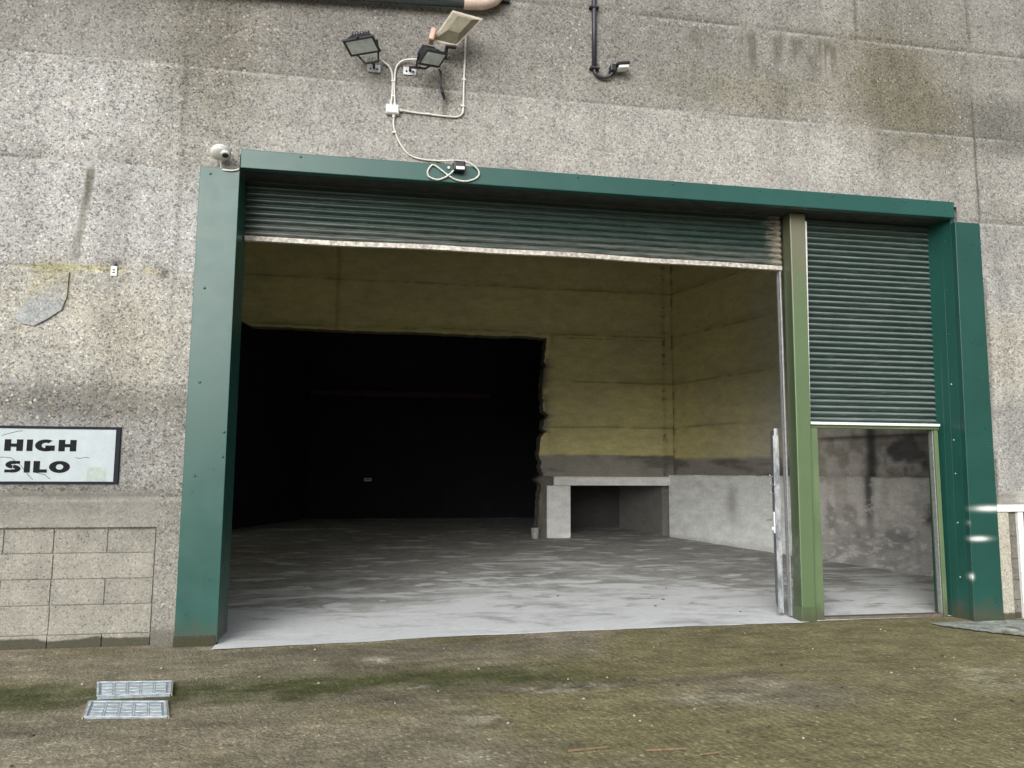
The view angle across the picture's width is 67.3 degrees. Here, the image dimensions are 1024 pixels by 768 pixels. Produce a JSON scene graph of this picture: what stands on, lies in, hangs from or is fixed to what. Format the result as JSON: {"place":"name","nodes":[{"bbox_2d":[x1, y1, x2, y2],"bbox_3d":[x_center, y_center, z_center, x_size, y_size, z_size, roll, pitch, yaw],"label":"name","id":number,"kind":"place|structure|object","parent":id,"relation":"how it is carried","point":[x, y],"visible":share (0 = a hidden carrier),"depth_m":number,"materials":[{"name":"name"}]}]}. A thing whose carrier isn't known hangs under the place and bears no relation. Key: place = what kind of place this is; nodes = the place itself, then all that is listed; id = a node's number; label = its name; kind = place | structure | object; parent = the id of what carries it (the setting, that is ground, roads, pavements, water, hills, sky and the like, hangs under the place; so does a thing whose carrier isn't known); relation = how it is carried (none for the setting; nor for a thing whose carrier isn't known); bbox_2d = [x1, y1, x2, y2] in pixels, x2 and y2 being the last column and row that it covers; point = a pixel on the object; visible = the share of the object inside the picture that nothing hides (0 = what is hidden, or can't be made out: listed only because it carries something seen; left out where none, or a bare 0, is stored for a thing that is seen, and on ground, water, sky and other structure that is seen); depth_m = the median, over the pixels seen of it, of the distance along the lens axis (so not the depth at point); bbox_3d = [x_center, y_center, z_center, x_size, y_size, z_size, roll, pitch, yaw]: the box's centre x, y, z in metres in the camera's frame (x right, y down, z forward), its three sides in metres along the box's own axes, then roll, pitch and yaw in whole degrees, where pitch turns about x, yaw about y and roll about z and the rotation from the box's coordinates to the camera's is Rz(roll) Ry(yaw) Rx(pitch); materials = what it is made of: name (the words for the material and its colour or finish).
{"place":"outdoors","nodes":[
{"label":"outdoors","id":0,"kind":"place"},
{"bbox_2d":[0,616,1023,767],"bbox_3d":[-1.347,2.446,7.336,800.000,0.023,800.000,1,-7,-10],"label":"ground","id":1,"kind":"structure","parent":0,"point":[229,708],"depth_m":5.42,"materials":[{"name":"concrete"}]},
{"bbox_2d":[81,700,168,719],"bbox_3d":[-2.579,2.192,5.161,0.691,0.038,0.366,1,-6,-3],"label":"drain grate","id":2,"kind":"object","parent":1,"relation":"on","point":[111,709],"visible":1,"depth_m":5.13,"materials":[{"name":"metal"}]},
{"bbox_2d":[97,680,173,699],"bbox_3d":[-2.782,2.247,5.657,0.634,0.038,0.410,1,-7,-10],"label":"drain grate","id":3,"kind":"object","parent":1,"relation":"on","point":[125,689],"visible":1,"depth_m":5.60,"materials":[{"name":"metal"}]},
{"bbox_2d":[0,0,1023,649],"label":"silo building","id":4,"kind":"structure","parent":1,"relation":"on","point":[646,398],"depth_m":8.79,"materials":[{"name":"concrete"}]},
{"bbox_2d":[0,425,121,483],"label":"sign board","id":5,"kind":"object","parent":4,"relation":"attached to","point":[56,455],"visible":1,"depth_m":7.02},
{"bbox_2d":[110,262,117,275],"bbox_3d":[-3.767,-1.087,7.285,0.055,0.129,0.026,1,-7,-10],"label":"wall tag","id":6,"kind":"object","parent":4,"relation":"attached to","point":[114,268],"depth_m":7.28,"materials":[{"name":"white plastic"}]},
{"bbox_2d":[210,144,230,160],"bbox_3d":[-2.831,-2.260,7.486,0.194,0.155,0.218,1,-7,-10],"label":"dome camera","id":7,"kind":"object","parent":4,"relation":"attached to","point":[219,152],"visible":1,"depth_m":7.42,"materials":[{"name":"white plastic"}]},
{"bbox_2d":[342,30,380,72],"bbox_3d":[-1.476,-3.371,7.779,0.333,0.261,0.448,-1,-7,13],"label":"floodlight","id":8,"kind":"object","parent":4,"relation":"attached to","point":[358,44],"visible":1,"depth_m":7.68,"materials":[{"name":"black metal"}]},
{"bbox_2d":[373,58,394,101],"bbox_3d":[-1.331,-3.128,7.906,0.278,0.463,0.074,5,-8,-36],"label":"cable","id":9,"kind":"object","parent":4,"relation":"attached to","point":[392,80],"visible":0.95,"depth_m":7.95,"materials":[{"name":"white plastic"}]},
{"bbox_2d":[386,102,401,117],"bbox_3d":[-1.215,-2.819,7.915,0.162,0.160,0.063,1,-7,-10],"label":"junction box","id":10,"kind":"object","parent":4,"relation":"attached to","point":[393,110],"visible":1,"depth_m":7.89,"materials":[{"name":"white plastic"}]},
{"bbox_2d":[310,390,490,398],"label":"steel beam","id":11,"kind":"structure","parent":4,"relation":"attached to","point":[400,394],"depth_m":22.18,"materials":[{"name":"black metal"}]},
{"bbox_2d":[393,58,416,101],"bbox_3d":[-1.088,-3.138,7.950,0.278,0.495,0.070,-2,-7,16],"label":"cable","id":12,"kind":"object","parent":4,"relation":"attached to","point":[401,61],"visible":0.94,"depth_m":7.97,"materials":[{"name":"white plastic"}]},
{"bbox_2d":[403,44,447,75],"bbox_3d":[-0.903,-3.309,7.886,0.348,0.270,0.505,6,-9,-43],"label":"floodlight","id":13,"kind":"object","parent":4,"relation":"attached to","point":[428,56],"visible":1,"depth_m":7.80,"materials":[{"name":"black metal"}]},
{"bbox_2d":[438,69,444,99],"bbox_3d":[-0.731,-3.098,7.964,0.038,0.286,0.133,-3,-7,26],"label":"hanging strap","id":14,"kind":"object","parent":13,"relation":"hanging from","point":[442,90],"visible":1,"depth_m":7.96,"materials":[{"name":"black plastic"}]},
{"bbox_2d":[349,0,509,9],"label":"drainpipe","id":15,"kind":"object","parent":4,"relation":"attached to","point":[476,4],"visible":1,"depth_m":8.05,"materials":[{"name":"plastic"}]},
{"bbox_2d":[402,36,466,117],"bbox_3d":[-0.806,-3.270,8.052,0.670,0.980,0.036,1,-7,-10],"label":"cable","id":16,"kind":"object","parent":4,"relation":"attached to","point":[462,105],"visible":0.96,"depth_m":8.06,"materials":[{"name":"white plastic"}]},
{"bbox_2d":[392,117,479,181],"bbox_3d":[-0.780,-2.405,7.925,0.908,0.658,0.079,1,-6,-6],"label":"cable","id":17,"kind":"object","parent":4,"relation":"attached to","point":[431,165],"visible":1,"depth_m":7.90,"materials":[{"name":"white plastic"}]},
{"bbox_2d":[428,10,482,58],"bbox_3d":[-0.591,-3.608,7.940,0.541,0.336,0.412,1,-7,-10],"label":"floodlight","id":18,"kind":"object","parent":4,"relation":"attached to","point":[455,29],"depth_m":7.82,"materials":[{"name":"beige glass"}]},
{"bbox_2d":[173,149,1003,646],"bbox_3d":[1.122,0.083,8.363,8.640,4.970,0.771,1,-7,-10],"label":"door surround","id":19,"kind":"object","parent":4,"relation":"attached to","point":[963,419],"visible":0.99,"depth_m":8.18,"materials":[{"name":"green paint"}]},
{"bbox_2d":[220,160,238,170],"bbox_3d":[-2.762,-2.141,7.531,0.185,0.131,0.080,1,-7,-10],"label":"cable","id":20,"kind":"object","parent":19,"relation":"attached to","point":[226,169],"visible":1,"depth_m":7.52,"materials":[{"name":"white plastic"}]},
{"bbox_2d":[447,161,465,172],"bbox_3d":[-0.570,-2.230,7.887,0.181,0.104,0.092,1,-7,-10],"label":"motion sensor","id":21,"kind":"object","parent":19,"relation":"attached to","point":[458,166],"visible":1,"depth_m":7.86,"materials":[{"name":"black plastic"}]},
{"bbox_2d":[244,181,792,615],"bbox_3d":[0.176,0.140,8.247,5.950,4.720,0.095,1,-7,-10],"label":"roller shutter","id":22,"kind":"object","parent":19,"relation":"attached to","point":[317,215],"visible":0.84,"depth_m":8.41,"materials":[{"name":"paint"}]},
{"bbox_2d":[805,219,939,426],"bbox_3d":[4.178,-0.719,8.932,1.785,2.415,0.182,1,-7,-10],"label":"roller shutter","id":23,"kind":"object","parent":19,"relation":"attached to","point":[870,346],"visible":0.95,"depth_m":9.00,"materials":[{"name":"paint"}]},
{"bbox_2d":[589,0,613,78],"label":"conduit","id":24,"kind":"object","parent":4,"relation":"attached to","point":[594,8],"visible":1,"depth_m":8.38,"materials":[{"name":"grey metal"}]},
{"bbox_2d":[609,61,629,74],"bbox_3d":[1.166,-3.438,8.361,0.200,0.096,0.157,1,-7,-10],"label":"motion sensor","id":25,"kind":"object","parent":4,"relation":"attached to","point":[620,66],"visible":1,"depth_m":8.33,"materials":[{"name":"black plastic"}]},
{"bbox_2d":[766,428,783,612],"bbox_3d":[3.102,1.567,9.026,0.158,2.050,0.942,-2,-7,23],"label":"metal door","id":26,"kind":"structure","parent":4,"relation":"attached to","point":[776,527],"depth_m":8.70,"materials":[{"name":"metal"}]},
{"bbox_2d":[568,746,608,751],"bbox_3d":[0.444,2.115,4.463,0.250,0.011,0.007,2,-7,-15],"label":"wood splinter","id":27,"kind":"object","parent":1,"relation":"on","point":[581,749],"visible":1,"depth_m":4.46,"materials":[{"name":"beige wood"}]},
{"bbox_2d":[646,747,685,750],"bbox_3d":[0.891,2.117,4.461,0.240,0.011,0.008,1,-7,-8],"label":"wood splinter","id":28,"kind":"object","parent":1,"relation":"on","point":[663,749],"visible":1,"depth_m":4.46,"materials":[{"name":"beige wood"}]},
{"bbox_2d":[700,751,719,754],"bbox_3d":[1.135,2.111,4.402,0.130,0.011,0.007,2,-7,-16],"label":"wood splinter","id":29,"kind":"object","parent":1,"relation":"on","point":[708,753],"visible":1,"depth_m":4.40,"materials":[{"name":"beige wood"}]},
{"bbox_2d":[212,518,949,648],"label":"floor","id":30,"kind":"structure","parent":0,"point":[360,580],"depth_m":10.71,"materials":[{"name":"grey concrete"}]},
{"bbox_2d":[531,527,539,538],"bbox_3d":[0.500,3.232,16.672,0.200,0.235,0.200,1,-7,-10],"label":"tub","id":31,"kind":"object","parent":30,"relation":"on","point":[535,532],"visible":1,"depth_m":16.61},
{"bbox_2d":[782,213,816,621],"bbox_3d":[3.228,0.317,8.643,0.224,4.560,0.183,1,-7,-10],"label":"steel post","id":32,"kind":"object","parent":30,"relation":"on","point":[796,329],"visible":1,"depth_m":8.57,"materials":[{"name":"metal"}]},
{"bbox_2d":[811,425,947,620],"bbox_3d":[4.094,1.544,8.677,1.650,2.139,0.130,1,-7,-10],"label":"wicket frame","id":33,"kind":"object","parent":30,"relation":"on","point":[938,539],"visible":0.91,"depth_m":8.67,"materials":[{"name":"paint"}]},
{"bbox_2d":[932,620,1023,635],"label":"pavement","id":34,"kind":"structure","parent":0,"point":[1014,627],"depth_m":8.12,"materials":[{"name":"concrete"}]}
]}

